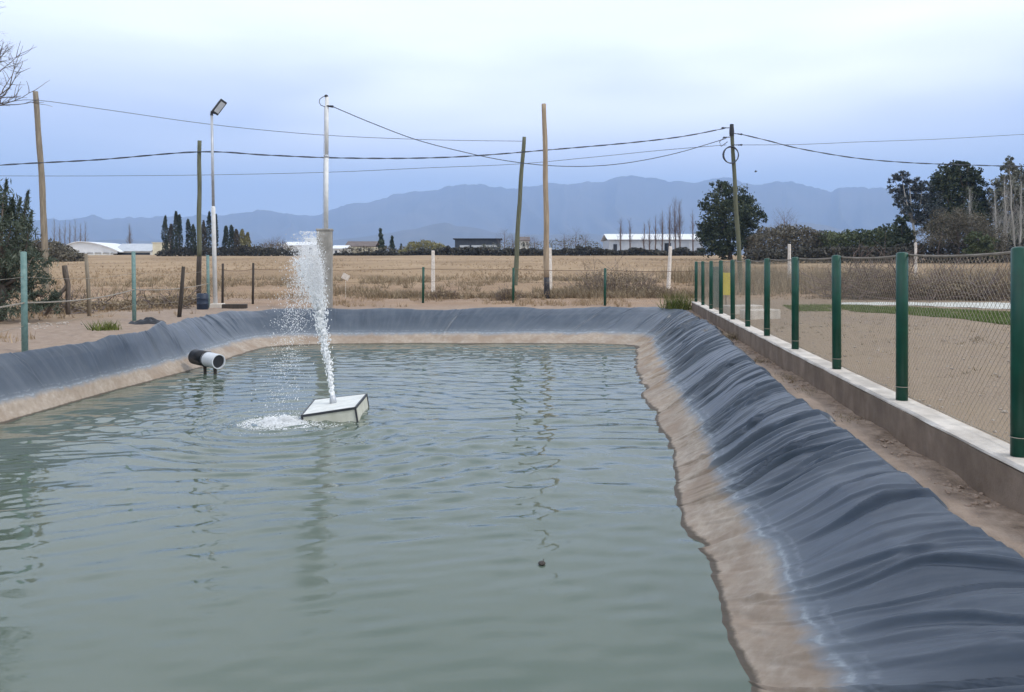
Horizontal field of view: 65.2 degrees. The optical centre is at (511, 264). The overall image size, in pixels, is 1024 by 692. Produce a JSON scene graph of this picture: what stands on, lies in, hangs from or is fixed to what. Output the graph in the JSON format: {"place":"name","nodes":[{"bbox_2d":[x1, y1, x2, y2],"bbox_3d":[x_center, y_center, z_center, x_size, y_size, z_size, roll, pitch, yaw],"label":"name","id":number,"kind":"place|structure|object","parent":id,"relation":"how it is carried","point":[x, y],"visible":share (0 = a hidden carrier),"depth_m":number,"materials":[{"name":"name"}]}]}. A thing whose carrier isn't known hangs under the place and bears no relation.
{"place":"outdoors","nodes":[
{"label":"outdoors","id":0,"kind":"place"},
{"bbox_2d":[0,295,632,342],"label":"dirt ground","id":1,"kind":"structure","parent":0,"point":[585,302],"depth_m":33.55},
{"bbox_2d":[0,343,752,691],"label":"pond water","id":2,"kind":"structure","parent":0,"point":[422,517],"depth_m":8.26,"materials":[{"name":"liquid"}]},
{"bbox_2d":[188,349,224,373],"bbox_3d":[-7.927,2.717,20.776,1.099,0.995,0.413,0,0,37],"label":"inlet pipe","id":3,"kind":"object","parent":2,"relation":"in","point":[214,361],"visible":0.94,"depth_m":20.57,"materials":[{"name":"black plastic"}]},
{"bbox_2d":[301,393,368,421],"bbox_3d":[-3.333,2.789,15.109,1.207,0.618,1.600,0,0,0],"label":"floating pump box","id":4,"kind":"object","parent":2,"relation":"on","point":[333,408],"visible":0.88,"depth_m":14.63,"materials":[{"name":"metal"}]},
{"bbox_2d":[218,231,357,433],"bbox_3d":[-4.101,1.091,14.127,2.442,3.433,2.442,0,0,-33],"label":"fountain jet","id":5,"kind":"object","parent":4,"relation":"on","point":[312,273],"visible":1,"depth_m":14.74,"materials":[{"name":"white liquid"}]},
{"bbox_2d":[4,175,1016,244],"bbox_3d":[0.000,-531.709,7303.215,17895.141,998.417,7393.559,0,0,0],"label":"mountains","id":6,"kind":"structure","parent":0,"point":[598,208],"depth_m":8301.17,"materials":[{"name":"stone"}]},
{"bbox_2d":[0,255,1023,557],"bbox_3d":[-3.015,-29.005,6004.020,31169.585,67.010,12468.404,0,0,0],"label":"ground","id":7,"kind":"structure","parent":0,"point":[1002,523],"depth_m":24.63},
{"bbox_2d":[0,2,51,106],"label":"leafless tree","id":8,"kind":"object","parent":7,"relation":"on","point":[3,103],"visible":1,"depth_m":22.64,"materials":[{"name":"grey plant"}]},
{"bbox_2d":[0,178,64,321],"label":"feathery bush","id":9,"kind":"object","parent":7,"relation":"on","point":[21,236],"visible":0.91,"depth_m":24.41,"materials":[{"name":"green plant"}]},
{"bbox_2d":[33,91,48,291],"bbox_3d":[-25.323,-3.792,43.000,0.850,11.072,0.345,0,0,0],"label":"utility pole","id":10,"kind":"object","parent":7,"relation":"on","point":[43,214],"visible":0.8,"depth_m":42.88,"materials":[{"name":"brown wood"}]},
{"bbox_2d":[1,100,487,140],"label":"overhead cable","id":11,"kind":"object","parent":10,"relation":"attached to","point":[256,129],"visible":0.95,"depth_m":44.91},
{"bbox_2d":[19,322,82,328],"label":"pale stones","id":12,"kind":"object","parent":7,"relation":"on","point":[58,323],"visible":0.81,"depth_m":23.26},
{"bbox_2d":[21,238,83,261],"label":"brown thicket","id":13,"kind":"object","parent":7,"relation":"on","point":[58,250],"visible":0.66,"depth_m":118.88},
{"bbox_2d":[10,291,104,314],"bbox_3d":[-16.390,1.427,28.851,3.514,1.296,2.433,0,0,18],"label":"dead brush","id":14,"kind":"object","parent":7,"relation":"on","point":[74,307],"visible":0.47,"depth_m":28.83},
{"bbox_2d":[44,265,70,315],"bbox_3d":[-14.786,0.841,26.000,0.878,1.665,0.180,0,0,0],"label":"wooden post","id":15,"kind":"object","parent":7,"relation":"on","point":[67,286],"visible":0.85,"depth_m":25.95,"materials":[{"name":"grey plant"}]},
{"bbox_2d":[84,254,90,315],"bbox_3d":[-14.576,0.776,27.501,0.251,2.332,0.137,0,0,0],"label":"wooden post","id":16,"kind":"object","parent":7,"relation":"on","point":[88,291],"visible":0.79,"depth_m":27.45,"materials":[{"name":"brown wood"}]},
{"bbox_2d":[65,241,122,254],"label":"arched shed","id":17,"kind":"structure","parent":7,"relation":"on","point":[94,248],"depth_m":212.00,"materials":[{"name":"white paint"}]},
{"bbox_2d":[80,319,121,330],"bbox_3d":[-10.896,1.601,21.358,1.038,0.359,0.962,0,0,-34],"label":"weed clump","id":18,"kind":"object","parent":7,"relation":"on","point":[105,326],"visible":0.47,"depth_m":21.32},
{"bbox_2d":[0,251,209,351],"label":"post and wire fence","id":19,"kind":"object","parent":7,"relation":"on","point":[24,306],"visible":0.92,"depth_m":16.11,"materials":[{"name":"teal paint"}]},
{"bbox_2d":[70,292,153,310],"bbox_3d":[-15.795,1.540,31.184,4.049,1.212,2.164,0,0,0],"label":"dead brush","id":20,"kind":"object","parent":7,"relation":"on","point":[114,304],"visible":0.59,"depth_m":30.80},
{"bbox_2d":[117,244,152,254],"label":"open shed","id":21,"kind":"structure","parent":7,"relation":"on","point":[139,249],"depth_m":214.73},
{"bbox_2d":[129,317,165,324],"bbox_3d":[-10.902,1.676,23.896,1.213,0.228,0.777,0,0,0],"label":"plastic sheet","id":22,"kind":"object","parent":7,"relation":"on","point":[149,320],"visible":0.71,"depth_m":23.74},
{"bbox_2d":[118,285,199,309],"bbox_3d":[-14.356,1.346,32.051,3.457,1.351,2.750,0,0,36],"label":"dead brush","id":23,"kind":"object","parent":7,"relation":"on","point":[165,300],"visible":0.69,"depth_m":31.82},
{"bbox_2d":[152,242,169,254],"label":"cream block","id":24,"kind":"structure","parent":7,"relation":"on","point":[157,246],"depth_m":208.00,"materials":[{"name":"paint"}]},
{"bbox_2d":[161,215,168,255],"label":"cypress","id":25,"kind":"object","parent":7,"relation":"on","point":[165,236],"visible":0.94,"depth_m":185.82,"materials":[{"name":"green plant"}]},
{"bbox_2d":[167,224,173,249],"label":"cypress","id":26,"kind":"object","parent":7,"relation":"on","point":[170,230],"visible":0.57,"depth_m":189.18,"materials":[{"name":"green plant"}]},
{"bbox_2d":[171,211,179,254],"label":"cypress","id":27,"kind":"object","parent":7,"relation":"on","point":[175,233],"visible":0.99,"depth_m":182.33,"materials":[{"name":"green plant"}]},
{"bbox_2d":[176,214,183,249],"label":"cypress","id":28,"kind":"object","parent":7,"relation":"on","point":[181,239],"visible":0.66,"depth_m":185.96,"materials":[{"name":"green plant"}]},
{"bbox_2d":[177,266,184,316],"bbox_3d":[-10.968,0.998,26.501,0.281,1.897,0.137,0,0,0],"label":"wooden post","id":29,"kind":"object","parent":7,"relation":"on","point":[180,304],"visible":0.79,"depth_m":26.45,"materials":[{"name":"brown wood"}]},
{"bbox_2d":[184,219,190,247],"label":"cypress","id":30,"kind":"object","parent":7,"relation":"on","point":[188,236],"visible":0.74,"depth_m":189.12,"materials":[{"name":"green plant"}]},
{"bbox_2d":[190,224,196,254],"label":"cypress","id":31,"kind":"object","parent":7,"relation":"on","point":[193,235],"visible":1,"depth_m":182.24,"materials":[{"name":"green plant"}]},
{"bbox_2d":[196,140,201,293],"bbox_3d":[-14.085,-1.839,36.000,0.240,7.512,0.228,0,0,0],"label":"utility pole","id":32,"kind":"object","parent":7,"relation":"on","point":[199,232],"visible":0.91,"depth_m":35.92,"materials":[{"name":"brown wood"}]},
{"bbox_2d":[196,293,208,309],"bbox_3d":[-11.987,1.410,31.000,0.452,0.660,0.451,0,0,0],"label":"plastic drum","id":33,"kind":"object","parent":7,"relation":"on","point":[202,303],"visible":0.99,"depth_m":30.83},
{"bbox_2d":[201,220,206,252],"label":"cypress","id":34,"kind":"object","parent":7,"relation":"on","point":[203,231],"visible":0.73,"depth_m":185.96,"materials":[{"name":"green plant"}]},
{"bbox_2d":[205,211,211,247],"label":"cypress","id":35,"kind":"object","parent":7,"relation":"on","point":[208,223],"visible":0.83,"depth_m":189.19,"materials":[{"name":"green plant"}]},
{"bbox_2d":[209,99,226,307],"bbox_3d":[-11.789,-2.449,32.106,0.651,8.423,0.493,0,0,0],"label":"floodlight pole","id":36,"kind":"object","parent":7,"relation":"on","point":[219,106],"visible":0.93,"depth_m":32.05,"materials":[{"name":"metal"}]},
{"bbox_2d":[222,225,229,248],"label":"cypress","id":37,"kind":"object","parent":7,"relation":"on","point":[226,240],"visible":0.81,"depth_m":185.95,"materials":[{"name":"green plant"}]},
{"bbox_2d":[156,245,299,255],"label":"hedge","id":38,"kind":"object","parent":7,"relation":"on","point":[254,251],"visible":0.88,"depth_m":182.35,"materials":[{"name":"green plant"}]},
{"bbox_2d":[229,225,233,247],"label":"cypress","id":39,"kind":"object","parent":7,"relation":"on","point":[231,232],"visible":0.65,"depth_m":189.04,"materials":[{"name":"green plant"}]},
{"bbox_2d":[222,304,247,308],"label":"timber beam","id":40,"kind":"structure","parent":7,"relation":"on","point":[236,306],"depth_m":31.48,"materials":[{"name":"brown wood"}]},
{"bbox_2d":[233,229,240,255],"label":"cypress","id":41,"kind":"object","parent":7,"relation":"on","point":[236,236],"visible":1,"depth_m":182.12,"materials":[{"name":"green plant"}]},
{"bbox_2d":[239,229,246,254],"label":"slender tree","id":42,"kind":"object","parent":7,"relation":"on","point":[242,240],"visible":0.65,"depth_m":185.99,"materials":[{"name":"green plant"}]},
{"bbox_2d":[246,242,301,254],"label":"thicket","id":43,"kind":"object","parent":7,"relation":"on","point":[290,248],"visible":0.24,"depth_m":199.05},
{"bbox_2d":[283,242,316,253],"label":"white house","id":44,"kind":"structure","parent":7,"relation":"on","point":[293,244],"depth_m":214.00,"materials":[{"name":"paint"}]},
{"bbox_2d":[316,229,333,307],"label":"concrete pillar","id":45,"kind":"structure","parent":7,"relation":"on","point":[325,236],"depth_m":31.17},
{"bbox_2d":[319,95,332,228],"bbox_3d":[-7.292,-4.053,31.432,0.570,5.278,0.198,0,0,0],"label":"antenna mast","id":46,"kind":"object","parent":45,"relation":"on","point":[326,166],"visible":0.99,"depth_m":31.37,"materials":[{"name":"metal"}]},
{"bbox_2d":[333,245,350,253],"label":"white house","id":47,"kind":"structure","parent":7,"relation":"on","point":[336,248],"depth_m":214.80,"materials":[{"name":"paint"}]},
{"bbox_2d":[345,241,379,252],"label":"tan house","id":48,"kind":"structure","parent":7,"relation":"on","point":[356,244],"depth_m":223.31,"materials":[{"name":"beige paint"}]},
{"bbox_2d":[339,245,404,252],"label":"thicket","id":49,"kind":"object","parent":7,"relation":"on","point":[365,248],"visible":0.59,"depth_m":203.36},
{"bbox_2d":[378,228,385,249],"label":"conifer","id":50,"kind":"object","parent":7,"relation":"on","point":[381,242],"visible":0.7,"depth_m":204.70,"materials":[{"name":"green plant"}]},
{"bbox_2d":[333,245,481,255],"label":"hedge","id":51,"kind":"object","parent":7,"relation":"on","point":[458,251],"visible":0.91,"depth_m":190.06,"materials":[{"name":"green plant"}]},
{"bbox_2d":[398,239,448,254],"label":"willow thicket","id":52,"kind":"object","parent":7,"relation":"on","point":[418,245],"visible":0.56,"depth_m":196.21,"materials":[{"name":"green plant"}]},
{"bbox_2d":[431,251,434,291],"bbox_3d":[-4.095,0.465,41.500,0.200,2.424,0.180,0,0,0],"label":"field post","id":53,"kind":"object","parent":7,"relation":"on","point":[433,268],"visible":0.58,"depth_m":41.42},
{"bbox_2d":[425,287,463,298],"bbox_3d":[-3.150,1.300,37.488,1.708,0.696,1.446,0,0,-29],"label":"dry shrub","id":54,"kind":"object","parent":7,"relation":"on","point":[443,293],"visible":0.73,"depth_m":37.25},
{"bbox_2d":[221,263,694,306],"bbox_3d":[-2.277,0.902,33.276,19.157,1.976,3.420,0,0,8],"label":"wire fence","id":55,"kind":"object","parent":7,"relation":"on","point":[422,282],"visible":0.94,"depth_m":34.11,"materials":[{"name":"metal"}]},
{"bbox_2d":[453,238,502,249],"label":"dark house","id":56,"kind":"structure","parent":7,"relation":"on","point":[475,243],"depth_m":210.00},
{"bbox_2d":[490,282,525,300],"bbox_3d":[-0.196,1.229,36.255,1.705,0.916,1.368,0,0,0],"label":"dry shrub","id":57,"kind":"object","parent":7,"relation":"on","point":[505,296],"visible":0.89,"depth_m":36.06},
{"bbox_2d":[12,257,1005,299],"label":"dry grass","id":58,"kind":"structure","parent":7,"relation":"on","point":[260,297],"depth_m":68.67,"materials":[{"name":"plant"}]},
{"bbox_2d":[12,261,1010,298],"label":"dead weeds","id":59,"kind":"object","parent":7,"relation":"on","point":[579,292],"visible":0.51,"depth_m":44.39,"materials":[{"name":"plant"}]},
{"bbox_2d":[0,306,1023,691],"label":"pond liner","id":60,"kind":"object","parent":7,"relation":"on","point":[838,556],"visible":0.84,"depth_m":7.45,"materials":[{"name":"plastic"}]},
{"bbox_2d":[514,137,525,284],"bbox_3d":[0.452,-3.125,49.000,0.827,9.443,0.301,0,0,0],"label":"utility pole","id":61,"kind":"object","parent":7,"relation":"on","point":[517,232],"visible":0.88,"depth_m":48.89,"materials":[{"name":"brown wood"}]},
{"bbox_2d":[480,235,601,254],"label":"thicket","id":62,"kind":"object","parent":7,"relation":"on","point":[583,244],"visible":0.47,"depth_m":200.97,"materials":[{"name":"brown plant"}]},
{"bbox_2d":[542,103,549,298],"bbox_3d":[1.588,-2.860,37.700,0.395,9.465,0.284,0,0,0],"label":"utility pole","id":63,"kind":"object","parent":7,"relation":"on","point":[546,207],"visible":0.96,"depth_m":37.60,"materials":[{"name":"brown wood"}]},
{"bbox_2d":[549,248,551,289],"bbox_3d":[2.084,0.350,43.498,0.210,2.558,0.180,0,0,-17],"label":"field post","id":64,"kind":"object","parent":7,"relation":"on","point":[550,262],"visible":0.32,"depth_m":43.42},
{"bbox_2d":[479,244,706,255],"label":"hedge","id":65,"kind":"object","parent":7,"relation":"on","point":[578,250],"visible":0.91,"depth_m":186.25,"materials":[{"name":"green plant"}]},
{"bbox_2d":[558,240,661,291],"bbox_3d":[5.057,0.107,40.594,4.836,2.941,5.272,0,0,-38],"label":"dry shrub","id":66,"kind":"object","parent":7,"relation":"on","point":[598,280],"visible":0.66,"depth_m":40.23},
{"bbox_2d":[620,276,675,296],"bbox_3d":[6.543,1.085,39.020,2.857,1.052,2.391,0,0,0],"label":"dry shrub","id":67,"kind":"object","parent":7,"relation":"on","point":[645,287],"visible":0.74,"depth_m":38.80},
{"bbox_2d":[601,234,702,251],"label":"long white shed","id":68,"kind":"structure","parent":7,"relation":"on","point":[609,242],"depth_m":236.00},
{"bbox_2d":[656,213,666,250],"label":"leafless poplar","id":69,"kind":"object","parent":7,"relation":"on","point":[662,224],"visible":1,"depth_m":189.90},
{"bbox_2d":[666,246,671,288],"bbox_3d":[9.034,0.246,46.002,0.288,2.647,0.236,0,0,-34],"label":"field post","id":70,"kind":"object","parent":7,"relation":"on","point":[669,265],"visible":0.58,"depth_m":45.93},
{"bbox_2d":[665,205,672,245],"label":"leafless poplar","id":71,"kind":"object","parent":7,"relation":"on","point":[669,229],"visible":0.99,"depth_m":189.86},
{"bbox_2d":[652,291,693,309],"bbox_3d":[6.471,1.379,30.949,1.991,0.802,2.095,0,0,-29],"label":"weed clump","id":72,"kind":"object","parent":7,"relation":"on","point":[681,305],"visible":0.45,"depth_m":30.85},
{"bbox_2d":[669,195,683,248],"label":"leafless poplar","id":73,"kind":"object","parent":7,"relation":"on","point":[674,223],"visible":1,"depth_m":189.88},
{"bbox_2d":[672,198,684,246],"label":"leafless poplar","id":74,"kind":"object","parent":7,"relation":"on","point":[679,221],"visible":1,"depth_m":189.89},
{"bbox_2d":[709,331,738,340],"bbox_3d":[5.130,1.651,18.721,1.032,0.259,1.024,0,0,40],"label":"dried weed","id":75,"kind":"object","parent":7,"relation":"on","point":[728,336],"visible":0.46,"depth_m":18.73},
{"bbox_2d":[723,274,729,304],"bbox_3d":[8.439,1.067,31.527,0.300,1.520,0.105,0,0,-6],"label":"yellow board","id":76,"kind":"object","parent":7,"relation":"on","point":[727,285],"visible":0.26,"depth_m":31.48,"materials":[{"name":"paint"}]},
{"bbox_2d":[719,124,742,291],"bbox_3d":[11.793,-2.906,42.927,1.401,9.312,0.408,0,0,0],"label":"utility pole","id":77,"kind":"object","parent":7,"relation":"on","point":[735,196],"visible":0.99,"depth_m":42.90,"materials":[{"name":"brown wood"}]},
{"bbox_2d":[0,128,723,165],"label":"overhead cable","id":78,"kind":"object","parent":77,"relation":"attached to","point":[344,157],"visible":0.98,"depth_m":37.30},
{"bbox_2d":[129,145,721,175],"bbox_3d":[-11.346,-5.774,45.614,45.949,1.344,2.380,0,0,4],"label":"overhead cable","id":79,"kind":"object","parent":77,"relation":"hanging from","point":[410,168],"visible":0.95,"depth_m":45.99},
{"bbox_2d":[333,106,725,166],"bbox_3d":[1.760,-5.802,37.869,21.791,1.982,1.764,0,0,-32],"label":"overhead cable","id":80,"kind":"object","parent":77,"relation":"attached to","point":[520,162],"visible":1,"depth_m":37.91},
{"bbox_2d":[743,134,1023,166],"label":"overhead cable","id":81,"kind":"object","parent":77,"relation":"attached to","point":[883,160],"visible":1,"depth_m":42.98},
{"bbox_2d":[779,134,1023,144],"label":"overhead cable","id":82,"kind":"object","parent":77,"relation":"attached to","point":[894,140],"visible":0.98,"depth_m":47.89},
{"bbox_2d":[695,180,767,259],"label":"evergreen tree","id":83,"kind":"object","parent":7,"relation":"on","point":[711,227],"visible":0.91,"depth_m":133.63,"materials":[{"name":"green plant"}]},
{"bbox_2d":[723,305,762,314],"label":"concrete slab","id":84,"kind":"structure","parent":7,"relation":"on","point":[739,308],"depth_m":28.23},
{"bbox_2d":[740,309,779,319],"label":"concrete slab","id":85,"kind":"structure","parent":7,"relation":"on","point":[758,314],"depth_m":25.62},
{"bbox_2d":[770,209,796,229],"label":"leafless tree","id":86,"kind":"object","parent":7,"relation":"on","point":[783,219],"visible":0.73,"depth_m":164.32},
{"bbox_2d":[742,222,835,260],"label":"olive bushes","id":87,"kind":"object","parent":7,"relation":"on","point":[786,235],"visible":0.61,"depth_m":127.85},
{"bbox_2d":[688,310,999,512],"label":"dirt clods","id":88,"kind":"object","parent":7,"relation":"on","point":[950,485],"visible":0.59,"depth_m":7.34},
{"bbox_2d":[692,301,1023,514],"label":"kerb wall","id":89,"kind":"structure","parent":7,"relation":"on","point":[984,463],"depth_m":7.67,"materials":[{"name":"concrete"}]},
{"bbox_2d":[694,247,1023,457],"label":"chain link fence","id":90,"kind":"object","parent":89,"relation":"on","point":[1016,354],"visible":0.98,"depth_m":8.22,"materials":[{"name":"metal"}]},
{"bbox_2d":[813,223,919,260],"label":"green bushes","id":91,"kind":"object","parent":7,"relation":"on","point":[856,238],"visible":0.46,"depth_m":123.61,"materials":[{"name":"green plant"}]},
{"bbox_2d":[783,233,970,300],"bbox_3d":[16.971,0.889,37.667,8.038,5.036,7.236,0,0,20],"label":"brush pile","id":92,"kind":"object","parent":7,"relation":"on","point":[872,280],"visible":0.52,"depth_m":36.94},
{"bbox_2d":[754,311,1009,432],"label":"yard pebbles","id":93,"kind":"object","parent":7,"relation":"on","point":[994,431],"visible":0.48,"depth_m":17.93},
{"bbox_2d":[742,241,1023,263],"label":"hedge","id":94,"kind":"object","parent":7,"relation":"on","point":[777,254],"visible":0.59,"depth_m":110.69,"materials":[{"name":"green plant"}]},
{"bbox_2d":[886,216,917,252],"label":"evergreen","id":95,"kind":"object","parent":7,"relation":"on","point":[903,231],"visible":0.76,"depth_m":117.18,"materials":[{"name":"green plant"}]},
{"bbox_2d":[886,170,947,245],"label":"eucalyptus tree","id":96,"kind":"object","parent":7,"relation":"on","point":[925,201],"visible":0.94,"depth_m":119.52,"materials":[{"name":"green plant"}]},
{"bbox_2d":[869,233,1010,301],"bbox_3d":[19.956,0.882,37.102,7.115,4.687,5.216,0,0,0],"label":"brush pile","id":97,"kind":"object","parent":7,"relation":"on","point":[948,290],"visible":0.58,"depth_m":36.44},
{"bbox_2d":[915,160,992,253],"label":"tall evergreen","id":98,"kind":"object","parent":7,"relation":"on","point":[955,178],"visible":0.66,"depth_m":125.34,"materials":[{"name":"green plant"}]},
{"bbox_2d":[912,205,1011,262],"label":"grey shrub","id":99,"kind":"object","parent":7,"relation":"on","point":[949,236],"visible":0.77,"depth_m":109.61,"materials":[{"name":"plant"}]},
{"bbox_2d":[931,264,1009,301],"bbox_3d":[22.397,1.143,37.005,6.073,2.898,5.324,0,0,22],"label":"brush pile","id":100,"kind":"object","parent":7,"relation":"on","point":[999,291],"visible":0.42,"depth_m":36.22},
{"bbox_2d":[962,230,1000,262],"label":"green shrub","id":101,"kind":"object","parent":7,"relation":"on","point":[982,244],"visible":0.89,"depth_m":105.11,"materials":[{"name":"green plant"}]},
{"bbox_2d":[975,155,1023,258],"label":"spiky evergreen","id":102,"kind":"object","parent":7,"relation":"on","point":[1000,183],"visible":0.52,"depth_m":123.08,"materials":[{"name":"green plant"}]},
{"bbox_2d":[990,183,1013,261],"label":"pale trunk poplar","id":103,"kind":"object","parent":7,"relation":"on","point":[995,221],"visible":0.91,"depth_m":111.94,"materials":[{"name":"grey plant"}]},
{"bbox_2d":[999,205,1011,262],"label":"pale trunk poplar","id":104,"kind":"object","parent":7,"relation":"on","point":[1004,220],"visible":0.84,"depth_m":111.88,"materials":[{"name":"grey plant"}]},
{"bbox_2d":[999,173,1013,262],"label":"pale trunk poplar","id":105,"kind":"object","parent":7,"relation":"on","point":[1005,203],"visible":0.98,"depth_m":111.89,"materials":[{"name":"grey plant"}]},
{"bbox_2d":[1004,163,1023,246],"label":"pale trunk poplar","id":106,"kind":"object","parent":7,"relation":"on","point":[1013,229],"visible":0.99,"depth_m":111.91,"materials":[{"name":"grey plant"}]},
{"bbox_2d":[1008,175,1023,245],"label":"pale trunk poplar","id":107,"kind":"object","parent":7,"relation":"on","point":[1020,212],"visible":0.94,"depth_m":111.96,"materials":[{"name":"grey plant"}]},
{"bbox_2d":[0,0,1023,220],"label":"sky","id":108,"kind":"structure","parent":0,"point":[810,73],"materials":[{"name":"blue"}]},
{"bbox_2d":[61,222,1007,254],"bbox_3d":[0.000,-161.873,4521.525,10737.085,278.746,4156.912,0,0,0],"label":"foothills","id":109,"kind":"structure","parent":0,"point":[445,234],"depth_m":5264.59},
{"bbox_2d":[713,267,718,307],"bbox_3d":[8.222,0.890,32.185,0.340,1.640,0.290,0,0,0],"label":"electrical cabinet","id":110,"kind":"object","parent":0,"point":[716,286],"visible":0.15,"depth_m":32.06,"materials":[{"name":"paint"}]},
{"bbox_2d":[738,301,1009,380],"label":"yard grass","id":111,"kind":"structure","parent":0,"point":[913,336],"depth_m":20.32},
{"bbox_2d":[782,303,1009,324],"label":"green grass","id":112,"kind":"structure","parent":0,"point":[938,314],"depth_m":28.74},
{"bbox_2d":[842,302,1009,308],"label":"gravel path","id":113,"kind":"structure","parent":0,"point":[1005,305],"depth_m":33.28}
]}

